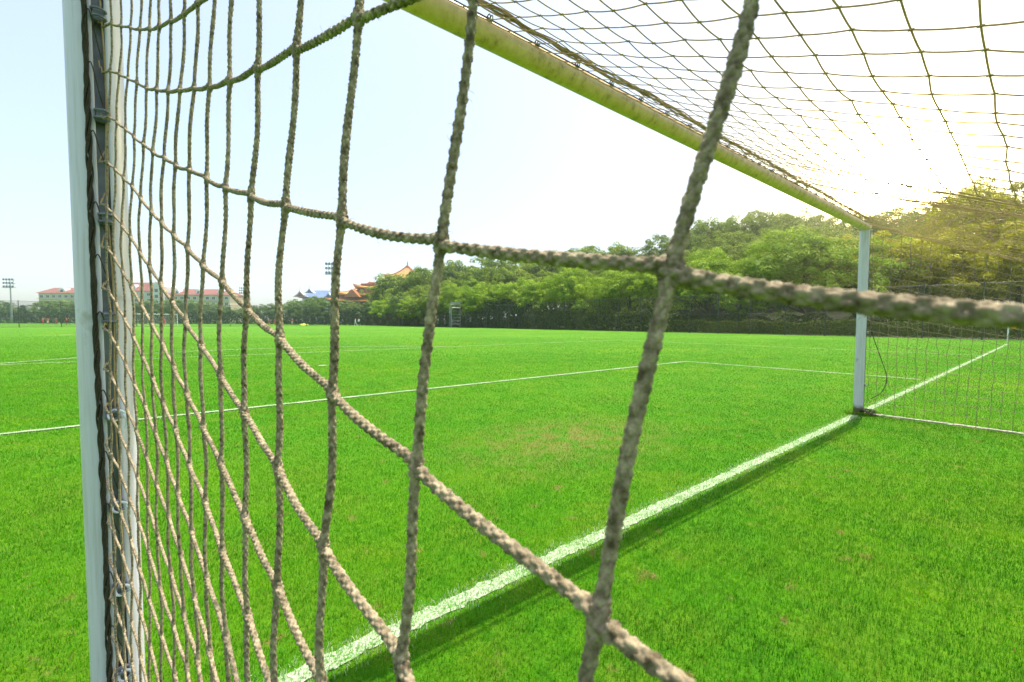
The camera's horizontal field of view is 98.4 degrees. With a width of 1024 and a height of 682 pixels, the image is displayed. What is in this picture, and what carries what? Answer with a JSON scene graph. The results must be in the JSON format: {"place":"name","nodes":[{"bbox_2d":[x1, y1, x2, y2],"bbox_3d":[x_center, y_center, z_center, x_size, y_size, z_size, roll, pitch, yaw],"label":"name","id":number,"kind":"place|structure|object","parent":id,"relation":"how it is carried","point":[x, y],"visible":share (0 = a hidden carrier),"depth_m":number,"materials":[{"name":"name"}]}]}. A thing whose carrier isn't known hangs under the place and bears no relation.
{"place":"outdoors","nodes":[
{"label":"outdoors","id":0,"kind":"place"},
{"bbox_2d":[37,281,242,322],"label":"residential building","id":1,"kind":"structure","parent":0,"point":[209,295],"depth_m":231.23,"materials":[{"name":"white concrete"}]},
{"bbox_2d":[0,277,1023,681],"bbox_3d":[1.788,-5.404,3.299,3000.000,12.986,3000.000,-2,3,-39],"label":"ground","id":2,"kind":"structure","parent":0,"point":[350,331],"depth_m":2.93,"materials":[{"name":"green plant"}]},
{"bbox_2d":[1,278,15,322],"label":"floodlight mast","id":3,"kind":"object","parent":2,"relation":"on","point":[9,286],"visible":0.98,"depth_m":145.16,"materials":[{"name":"metal"}]},
{"bbox_2d":[0,301,17,322],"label":"broadleaf tree","id":4,"kind":"object","parent":2,"relation":"on","point":[3,304],"visible":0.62,"depth_m":167.74,"materials":[{"name":"green plant"}]},
{"bbox_2d":[13,305,35,322],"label":"conifer tree","id":5,"kind":"object","parent":2,"relation":"on","point":[22,309],"visible":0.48,"depth_m":149.16,"materials":[{"name":"green plant"}]},
{"bbox_2d":[27,300,62,317],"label":"broadleaf tree","id":6,"kind":"object","parent":2,"relation":"on","point":[29,309],"visible":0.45,"depth_m":157.44,"materials":[{"name":"green plant"}]},
{"bbox_2d":[41,299,73,320],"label":"broadleaf tree","id":7,"kind":"object","parent":2,"relation":"on","point":[53,303],"visible":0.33,"depth_m":157.66,"materials":[{"name":"green plant"}]},
{"bbox_2d":[54,301,74,318],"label":"broadleaf tree","id":8,"kind":"object","parent":2,"relation":"on","point":[67,305],"visible":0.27,"depth_m":155.22,"materials":[{"name":"green plant"}]},
{"bbox_2d":[0,311,293,323],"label":"conifer hedge","id":9,"kind":"object","parent":2,"relation":"on","point":[155,315],"visible":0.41,"depth_m":143.60,"materials":[{"name":"green plant"}]},
{"bbox_2d":[154,299,183,317],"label":"broadleaf tree","id":10,"kind":"object","parent":2,"relation":"on","point":[178,301],"visible":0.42,"depth_m":156.62,"materials":[{"name":"green plant"}]},
{"bbox_2d":[0,300,387,327],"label":"fence","id":11,"kind":"object","parent":2,"relation":"on","point":[256,307],"visible":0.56,"depth_m":83.30,"materials":[{"name":"green"}]},
{"bbox_2d":[180,300,213,323],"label":"broadleaf tree","id":12,"kind":"object","parent":2,"relation":"on","point":[193,308],"visible":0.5,"depth_m":158.45,"materials":[{"name":"green plant"}]},
{"bbox_2d":[195,302,217,323],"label":"broadleaf tree","id":13,"kind":"object","parent":2,"relation":"on","point":[207,304],"visible":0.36,"depth_m":160.20,"materials":[{"name":"green plant"}]},
{"bbox_2d":[262,303,283,323],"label":"broadleaf tree","id":14,"kind":"object","parent":2,"relation":"on","point":[269,308],"visible":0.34,"depth_m":149.92,"materials":[{"name":"green plant"}]},
{"bbox_2d":[282,299,306,322],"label":"broadleaf tree","id":15,"kind":"object","parent":2,"relation":"on","point":[289,303],"visible":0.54,"depth_m":133.24,"materials":[{"name":"green plant"}]},
{"bbox_2d":[292,296,326,323],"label":"broadleaf tree","id":16,"kind":"object","parent":2,"relation":"on","point":[309,299],"visible":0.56,"depth_m":130.29,"materials":[{"name":"green plant"}]},
{"bbox_2d":[304,298,330,323],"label":"broadleaf tree","id":17,"kind":"object","parent":2,"relation":"on","point":[320,304],"visible":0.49,"depth_m":127.18,"materials":[{"name":"green plant"}]},
{"bbox_2d":[293,286,343,322],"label":"blue roofed hall","id":18,"kind":"structure","parent":2,"relation":"on","point":[317,293],"depth_m":259.97,"materials":[{"name":"tile"}]},
{"bbox_2d":[325,262,332,281],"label":"floodlight mast","id":19,"kind":"object","parent":2,"relation":"on","point":[328,268],"visible":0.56,"depth_m":114.63,"materials":[{"name":"metal"}]},
{"bbox_2d":[286,308,404,324],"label":"conifer hedge","id":20,"kind":"object","parent":2,"relation":"on","point":[347,319],"visible":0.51,"depth_m":123.97,"materials":[{"name":"green plant"}]},
{"bbox_2d":[339,300,362,320],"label":"broadleaf tree","id":21,"kind":"object","parent":2,"relation":"on","point":[342,305],"visible":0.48,"depth_m":124.46,"materials":[{"name":"green plant"}]},
{"bbox_2d":[354,302,370,323],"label":"broadleaf tree","id":22,"kind":"object","parent":2,"relation":"on","point":[365,306],"visible":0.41,"depth_m":120.86,"materials":[{"name":"green plant"}]},
{"bbox_2d":[327,281,398,322],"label":"temple hall","id":23,"kind":"structure","parent":2,"relation":"on","point":[353,295],"depth_m":200.44,"materials":[{"name":"orange tile"}]},
{"bbox_2d":[359,286,388,302],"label":"broadleaf tree","id":24,"kind":"object","parent":2,"relation":"on","point":[372,295],"visible":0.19,"depth_m":122.50,"materials":[{"name":"green plant"}]},
{"bbox_2d":[368,298,398,325],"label":"broadleaf tree","id":25,"kind":"object","parent":2,"relation":"on","point":[385,308],"visible":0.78,"depth_m":100.58,"materials":[{"name":"green plant"}]},
{"bbox_2d":[372,273,402,299],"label":"broadleaf tree","id":26,"kind":"object","parent":2,"relation":"on","point":[383,282],"visible":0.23,"depth_m":119.39,"materials":[{"name":"green plant"}]},
{"bbox_2d":[384,272,422,295],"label":"broadleaf tree","id":27,"kind":"object","parent":2,"relation":"on","point":[397,288],"visible":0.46,"depth_m":114.87,"materials":[{"name":"green plant"}]},
{"bbox_2d":[387,293,419,325],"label":"broadleaf tree","id":28,"kind":"object","parent":2,"relation":"on","point":[395,299],"visible":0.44,"depth_m":98.52,"materials":[{"name":"green plant"}]},
{"bbox_2d":[384,259,426,281],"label":"pagoda","id":29,"kind":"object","parent":2,"relation":"on","point":[407,268],"visible":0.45,"depth_m":240.62,"materials":[{"name":"orange tile"}]},
{"bbox_2d":[399,302,420,325],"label":"broadleaf tree","id":30,"kind":"object","parent":2,"relation":"on","point":[405,309],"visible":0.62,"depth_m":94.71,"materials":[{"name":"green plant"}]},
{"bbox_2d":[397,296,422,324],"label":"broadleaf tree","id":31,"kind":"object","parent":2,"relation":"on","point":[407,299],"visible":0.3,"depth_m":95.78,"materials":[{"name":"green plant"}]},
{"bbox_2d":[403,285,429,322],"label":"broadleaf tree","id":32,"kind":"object","parent":2,"relation":"on","point":[412,291],"visible":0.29,"depth_m":103.69,"materials":[{"name":"green plant"}]},
{"bbox_2d":[401,269,432,293],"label":"broadleaf tree","id":33,"kind":"object","parent":2,"relation":"on","point":[418,283],"visible":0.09,"depth_m":112.94,"materials":[{"name":"green plant"}]},
{"bbox_2d":[410,293,428,326],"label":"broadleaf tree","id":34,"kind":"object","parent":2,"relation":"on","point":[421,304],"visible":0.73,"depth_m":91.57,"materials":[{"name":"green plant"}]},
{"bbox_2d":[406,265,452,325],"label":"broadleaf tree","id":35,"kind":"object","parent":2,"relation":"on","point":[426,272],"visible":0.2,"depth_m":109.16,"materials":[{"name":"green plant"}]},
{"bbox_2d":[422,294,452,326],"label":"broadleaf tree","id":36,"kind":"object","parent":2,"relation":"on","point":[439,308],"visible":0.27,"depth_m":89.13,"materials":[{"name":"green plant"}]},
{"bbox_2d":[440,280,465,322],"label":"broadleaf tree","id":37,"kind":"object","parent":2,"relation":"on","point":[445,281],"visible":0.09,"depth_m":99.03,"materials":[{"name":"green plant"}]},
{"bbox_2d":[438,283,471,326],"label":"broadleaf tree","id":38,"kind":"object","parent":2,"relation":"on","point":[448,289],"visible":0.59,"depth_m":86.60,"materials":[{"name":"green plant"}]},
{"bbox_2d":[449,301,460,326],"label":"scaffold tower","id":39,"kind":"structure","parent":2,"relation":"on","point":[456,303],"depth_m":83.23,"materials":[{"name":"metal"}]},
{"bbox_2d":[442,259,470,324],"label":"broadleaf tree","id":40,"kind":"object","parent":2,"relation":"on","point":[453,267],"visible":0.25,"depth_m":110.07,"materials":[{"name":"green plant"}]},
{"bbox_2d":[441,274,480,320],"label":"broadleaf tree","id":41,"kind":"object","parent":2,"relation":"on","point":[458,285],"visible":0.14,"depth_m":98.84,"materials":[{"name":"green plant"}]},
{"bbox_2d":[392,297,531,328],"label":"conifer hedge","id":42,"kind":"object","parent":2,"relation":"on","point":[508,301],"visible":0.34,"depth_m":78.20,"materials":[{"name":"green plant"}]},
{"bbox_2d":[62,0,871,681],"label":"football goal","id":43,"kind":"object","parent":2,"relation":"on","point":[452,18],"visible":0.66,"depth_m":1.18,"materials":[{"name":"white paint"}]},
{"bbox_2d":[80,0,1023,681],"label":"goal net","id":44,"kind":"object","parent":43,"relation":"attached to","point":[670,270],"visible":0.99,"depth_m":0.47,"materials":[{"name":"fabric"}]},
{"bbox_2d":[453,258,500,319],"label":"broadleaf tree","id":45,"kind":"object","parent":2,"relation":"on","point":[483,264],"visible":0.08,"depth_m":109.75,"materials":[{"name":"green plant"}]},
{"bbox_2d":[452,268,502,325],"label":"broadleaf tree","id":46,"kind":"object","parent":2,"relation":"on","point":[482,279],"visible":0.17,"depth_m":97.57,"materials":[{"name":"green plant"}]},
{"bbox_2d":[455,278,510,323],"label":"broadleaf tree","id":47,"kind":"object","parent":2,"relation":"on","point":[474,296],"visible":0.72,"depth_m":79.64,"materials":[{"name":"green plant"}]},
{"bbox_2d":[463,257,516,309],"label":"broadleaf tree","id":48,"kind":"object","parent":2,"relation":"on","point":[491,265],"visible":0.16,"depth_m":109.34,"materials":[{"name":"green plant"}]},
{"bbox_2d":[466,265,520,323],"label":"broadleaf tree","id":49,"kind":"object","parent":2,"relation":"on","point":[478,270],"visible":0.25,"depth_m":97.82,"materials":[{"name":"green plant"}]},
{"bbox_2d":[476,280,515,325],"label":"broadleaf tree","id":50,"kind":"object","parent":2,"relation":"on","point":[488,283],"visible":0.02,"depth_m":90.03,"materials":[{"name":"green plant"}]},
{"bbox_2d":[0,327,1007,681],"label":"pitch markings","id":51,"kind":"object","parent":2,"relation":"on","point":[438,609],"visible":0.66,"depth_m":2.36,"materials":[{"name":"white paint"}]},
{"bbox_2d":[500,267,529,321],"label":"broadleaf tree","id":52,"kind":"object","parent":2,"relation":"on","point":[516,274],"visible":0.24,"depth_m":99.67,"materials":[{"name":"green plant"}]},
{"bbox_2d":[494,260,538,276],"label":"broadleaf tree","id":53,"kind":"object","parent":2,"relation":"on","point":[514,265],"visible":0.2,"depth_m":109.95,"materials":[{"name":"green plant"}]},
{"bbox_2d":[489,276,548,326],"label":"broadleaf tree","id":54,"kind":"object","parent":2,"relation":"on","point":[505,291],"visible":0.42,"depth_m":76.06,"materials":[{"name":"green plant"}]},
{"bbox_2d":[513,263,555,315],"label":"broadleaf tree","id":55,"kind":"object","parent":2,"relation":"on","point":[535,270],"visible":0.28,"depth_m":107.19,"materials":[{"name":"green plant"}]},
{"bbox_2d":[516,270,554,318],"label":"broadleaf tree","id":56,"kind":"object","parent":2,"relation":"on","point":[535,279],"visible":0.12,"depth_m":101.32,"materials":[{"name":"green plant"}]},
{"bbox_2d":[514,279,563,325],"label":"broadleaf tree","id":57,"kind":"object","parent":2,"relation":"on","point":[530,289],"visible":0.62,"depth_m":70.69,"materials":[{"name":"green plant"}]},
{"bbox_2d":[543,265,579,306],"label":"broadleaf tree","id":58,"kind":"object","parent":2,"relation":"on","point":[551,274],"visible":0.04,"depth_m":98.08,"materials":[{"name":"green plant"}]},
{"bbox_2d":[538,267,594,321],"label":"broadleaf tree","id":59,"kind":"object","parent":2,"relation":"on","point":[562,286],"visible":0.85,"depth_m":65.64,"materials":[{"name":"green plant"}]},
{"bbox_2d":[558,245,594,268],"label":"broadleaf tree","id":60,"kind":"object","parent":2,"relation":"on","point":[571,250],"visible":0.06,"depth_m":108.31,"materials":[{"name":"green plant"}]},
{"bbox_2d":[522,300,683,331],"bbox_3d":[10.906,-3.475,61.267,3.655,4.266,26.325,-2,3,-39],"label":"shrub belt","id":61,"kind":"object","parent":2,"relation":"on","point":[582,320],"visible":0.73,"depth_m":59.79,"materials":[{"name":"green plant"}]},
{"bbox_2d":[571,271,637,329],"bbox_3d":[13.663,-5.560,62.653,8.949,8.450,9.208,3,4,44],"label":"broadleaf tree","id":62,"kind":"object","parent":2,"relation":"on","point":[595,297],"visible":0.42,"depth_m":61.53,"materials":[{"name":"green plant"}]},
{"bbox_2d":[578,244,630,271],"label":"broadleaf tree","id":63,"kind":"object","parent":2,"relation":"on","point":[591,250],"visible":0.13,"depth_m":106.85,"materials":[{"name":"green plant"}]},
{"bbox_2d":[586,241,633,271],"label":"broadleaf tree","id":64,"kind":"object","parent":2,"relation":"on","point":[621,251],"visible":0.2,"depth_m":103.94,"materials":[{"name":"green plant"}]},
{"bbox_2d":[596,270,656,328],"bbox_3d":[15.519,-5.659,60.825,9.022,8.843,9.789,-1,3,-30],"label":"broadleaf tree","id":65,"kind":"object","parent":2,"relation":"on","point":[624,279],"visible":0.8,"depth_m":59.17,"materials":[{"name":"green plant"}]},
{"bbox_2d":[628,247,651,257],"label":"broadleaf tree","id":66,"kind":"object","parent":2,"relation":"on","point":[636,253],"visible":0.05,"depth_m":104.10,"materials":[{"name":"green plant"}]},
{"bbox_2d":[637,241,669,256],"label":"broadleaf tree","id":67,"kind":"object","parent":2,"relation":"on","point":[654,252],"visible":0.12,"depth_m":101.72,"materials":[{"name":"green plant"}]},
{"bbox_2d":[624,272,700,316],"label":"broadleaf tree","id":68,"kind":"object","parent":2,"relation":"on","point":[651,281],"visible":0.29,"depth_m":56.94,"materials":[{"name":"green plant"}]},
{"bbox_2d":[642,233,694,256],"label":"broadleaf tree","id":69,"kind":"object","parent":2,"relation":"on","point":[647,247],"visible":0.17,"depth_m":99.20,"materials":[{"name":"green plant"}]},
{"bbox_2d":[650,246,727,313],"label":"broadleaf tree","id":70,"kind":"object","parent":2,"relation":"on","point":[695,309],"visible":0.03,"depth_m":74.11,"materials":[{"name":"green plant"}]},
{"bbox_2d":[662,218,719,250],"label":"broadleaf tree","id":71,"kind":"object","parent":2,"relation":"on","point":[694,241],"visible":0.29,"depth_m":93.94,"materials":[{"name":"green plant"}]},
{"bbox_2d":[389,281,1023,339],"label":"fence","id":72,"kind":"object","parent":2,"relation":"on","point":[749,315],"visible":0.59,"depth_m":45.10,"materials":[{"name":"green"}]},
{"bbox_2d":[684,239,737,261],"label":"broadleaf tree","id":73,"kind":"object","parent":2,"relation":"on","point":[716,242],"visible":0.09,"depth_m":82.47,"materials":[{"name":"green plant"}]},
{"bbox_2d":[673,247,751,331],"bbox_3d":[23.966,-6.253,54.130,10.145,10.761,8.178,-2,4,-43],"label":"broadleaf tree","id":74,"kind":"object","parent":2,"relation":"on","point":[718,265],"visible":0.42,"depth_m":52.74,"materials":[{"name":"green plant"}]},
{"bbox_2d":[690,230,755,255],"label":"broadleaf tree","id":75,"kind":"object","parent":2,"relation":"on","point":[715,234],"visible":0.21,"depth_m":84.16,"materials":[{"name":"green plant"}]},
{"bbox_2d":[689,215,765,245],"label":"broadleaf tree","id":76,"kind":"object","parent":2,"relation":"on","point":[720,226],"visible":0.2,"depth_m":93.56,"materials":[{"name":"green plant"}]},
{"bbox_2d":[715,244,761,277],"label":"broadleaf tree","id":77,"kind":"object","parent":2,"relation":"on","point":[737,248],"visible":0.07,"depth_m":74.52,"materials":[{"name":"green plant"}]},
{"bbox_2d":[711,210,771,244],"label":"broadleaf tree","id":78,"kind":"object","parent":2,"relation":"on","point":[730,218],"visible":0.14,"depth_m":94.72,"materials":[{"name":"green plant"}]},
{"bbox_2d":[706,224,792,249],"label":"broadleaf tree","id":79,"kind":"object","parent":2,"relation":"on","point":[774,228],"visible":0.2,"depth_m":82.59,"materials":[{"name":"green plant"}]},
{"bbox_2d":[711,262,797,331],"bbox_3d":[27.725,-5.142,50.963,9.283,8.767,9.552,1,3,20],"label":"broadleaf tree","id":80,"kind":"object","parent":2,"relation":"on","point":[762,276],"visible":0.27,"depth_m":49.42,"materials":[{"name":"green plant"}]},
{"bbox_2d":[732,240,789,278],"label":"broadleaf tree","id":81,"kind":"object","parent":2,"relation":"on","point":[737,256],"visible":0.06,"depth_m":72.43,"materials":[{"name":"green plant"}]},
{"bbox_2d":[737,210,792,236],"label":"broadleaf tree","id":82,"kind":"object","parent":2,"relation":"on","point":[766,222],"visible":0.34,"depth_m":91.72,"materials":[{"name":"green plant"}]},
{"bbox_2d":[762,207,809,236],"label":"broadleaf tree","id":83,"kind":"object","parent":2,"relation":"on","point":[797,221],"visible":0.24,"depth_m":92.06,"materials":[{"name":"green plant"}]},
{"bbox_2d":[728,225,894,331],"bbox_3d":[31.851,-6.704,49.686,15.365,12.049,16.672,-2,3,-34],"label":"broadleaf tree","id":84,"kind":"object","parent":2,"relation":"on","point":[781,258],"visible":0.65,"depth_m":46.66,"materials":[{"name":"green plant"}]},
{"bbox_2d":[787,211,835,231],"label":"broadleaf tree","id":85,"kind":"object","parent":2,"relation":"on","point":[814,219],"visible":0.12,"depth_m":91.22,"materials":[{"name":"green plant"}]},
{"bbox_2d":[787,225,844,253],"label":"broadleaf tree","id":86,"kind":"object","parent":2,"relation":"on","point":[824,230],"visible":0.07,"depth_m":78.27,"materials":[{"name":"green plant"}]},
{"bbox_2d":[807,214,858,231],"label":"broadleaf tree","id":87,"kind":"object","parent":2,"relation":"on","point":[820,216],"visible":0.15,"depth_m":89.38,"materials":[{"name":"green plant"}]},
{"bbox_2d":[821,231,859,246],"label":"broadleaf tree","id":88,"kind":"object","parent":2,"relation":"on","point":[855,233],"visible":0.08,"depth_m":76.85,"materials":[{"name":"green plant"}]},
{"bbox_2d":[666,311,1023,337],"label":"shrub belt","id":89,"kind":"object","parent":2,"relation":"on","point":[769,319],"visible":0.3,"depth_m":45.29,"materials":[{"name":"green plant"}]},
{"bbox_2d":[672,319,1023,339],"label":"hedge","id":90,"kind":"object","parent":2,"relation":"on","point":[891,329],"visible":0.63,"depth_m":38.99,"materials":[{"name":"green plant"}]},
{"bbox_2d":[823,214,888,235],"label":"broadleaf tree","id":91,"kind":"object","parent":2,"relation":"on","point":[849,230],"visible":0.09,"depth_m":86.59,"materials":[{"name":"green plant"}]},
{"bbox_2d":[798,235,929,332],"bbox_3d":[35.297,-5.706,45.551,10.820,10.430,11.574,1,3,18],"label":"broadleaf tree","id":92,"kind":"object","parent":2,"relation":"on","point":[823,258],"visible":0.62,"depth_m":43.83,"materials":[{"name":"green plant"}]},
{"bbox_2d":[843,214,889,237],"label":"broadleaf tree","id":93,"kind":"object","parent":2,"relation":"on","point":[873,230],"visible":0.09,"depth_m":84.80,"materials":[{"name":"green plant"}]},
{"bbox_2d":[839,226,913,243],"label":"broadleaf tree","id":94,"kind":"object","parent":2,"relation":"on","point":[888,237],"visible":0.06,"depth_m":74.34,"materials":[{"name":"green plant"}]},
{"bbox_2d":[817,230,953,331],"bbox_3d":[38.401,-6.110,46.722,11.111,10.905,11.153,2,3,32],"label":"broadleaf tree","id":95,"kind":"object","parent":2,"relation":"on","point":[935,255],"visible":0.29,"depth_m":42.56,"materials":[{"name":"green plant"}]},
{"bbox_2d":[870,205,925,229],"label":"broadleaf tree","id":96,"kind":"object","parent":2,"relation":"on","point":[902,210],"visible":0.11,"depth_m":83.56,"materials":[{"name":"green plant"}]},
{"bbox_2d":[890,207,930,229],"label":"broadleaf tree","id":97,"kind":"object","parent":2,"relation":"on","point":[918,217],"visible":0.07,"depth_m":82.57,"materials":[{"name":"green plant"}]},
{"bbox_2d":[869,226,996,329],"bbox_3d":[42.268,-6.029,44.081,11.274,11.003,9.559,-1,3,-32],"label":"broadleaf tree","id":98,"kind":"object","parent":2,"relation":"on","point":[913,278],"visible":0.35,"depth_m":42.40,"materials":[{"name":"green plant"}]},
{"bbox_2d":[896,219,1023,332],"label":"broadleaf tree","id":99,"kind":"object","parent":2,"relation":"on","point":[958,260],"visible":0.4,"depth_m":40.67,"materials":[{"name":"green plant"}]},
{"bbox_2d":[900,175,1023,301],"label":"broadleaf tree","id":100,"kind":"object","parent":2,"relation":"on","point":[990,195],"visible":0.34,"depth_m":48.79,"materials":[{"name":"green plant"}]},
{"bbox_2d":[939,229,1023,333],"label":"broadleaf tree","id":101,"kind":"object","parent":2,"relation":"on","point":[989,274],"visible":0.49,"depth_m":38.88,"materials":[{"name":"green plant"}]},
{"bbox_2d":[974,181,1023,258],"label":"broadleaf tree","id":102,"kind":"object","parent":2,"relation":"on","point":[1017,186],"visible":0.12,"depth_m":46.61,"materials":[{"name":"green plant"}]},
{"bbox_2d":[0,0,1023,320],"label":"sky","id":103,"kind":"structure","parent":0,"point":[543,165],"materials":[{"name":"white"}]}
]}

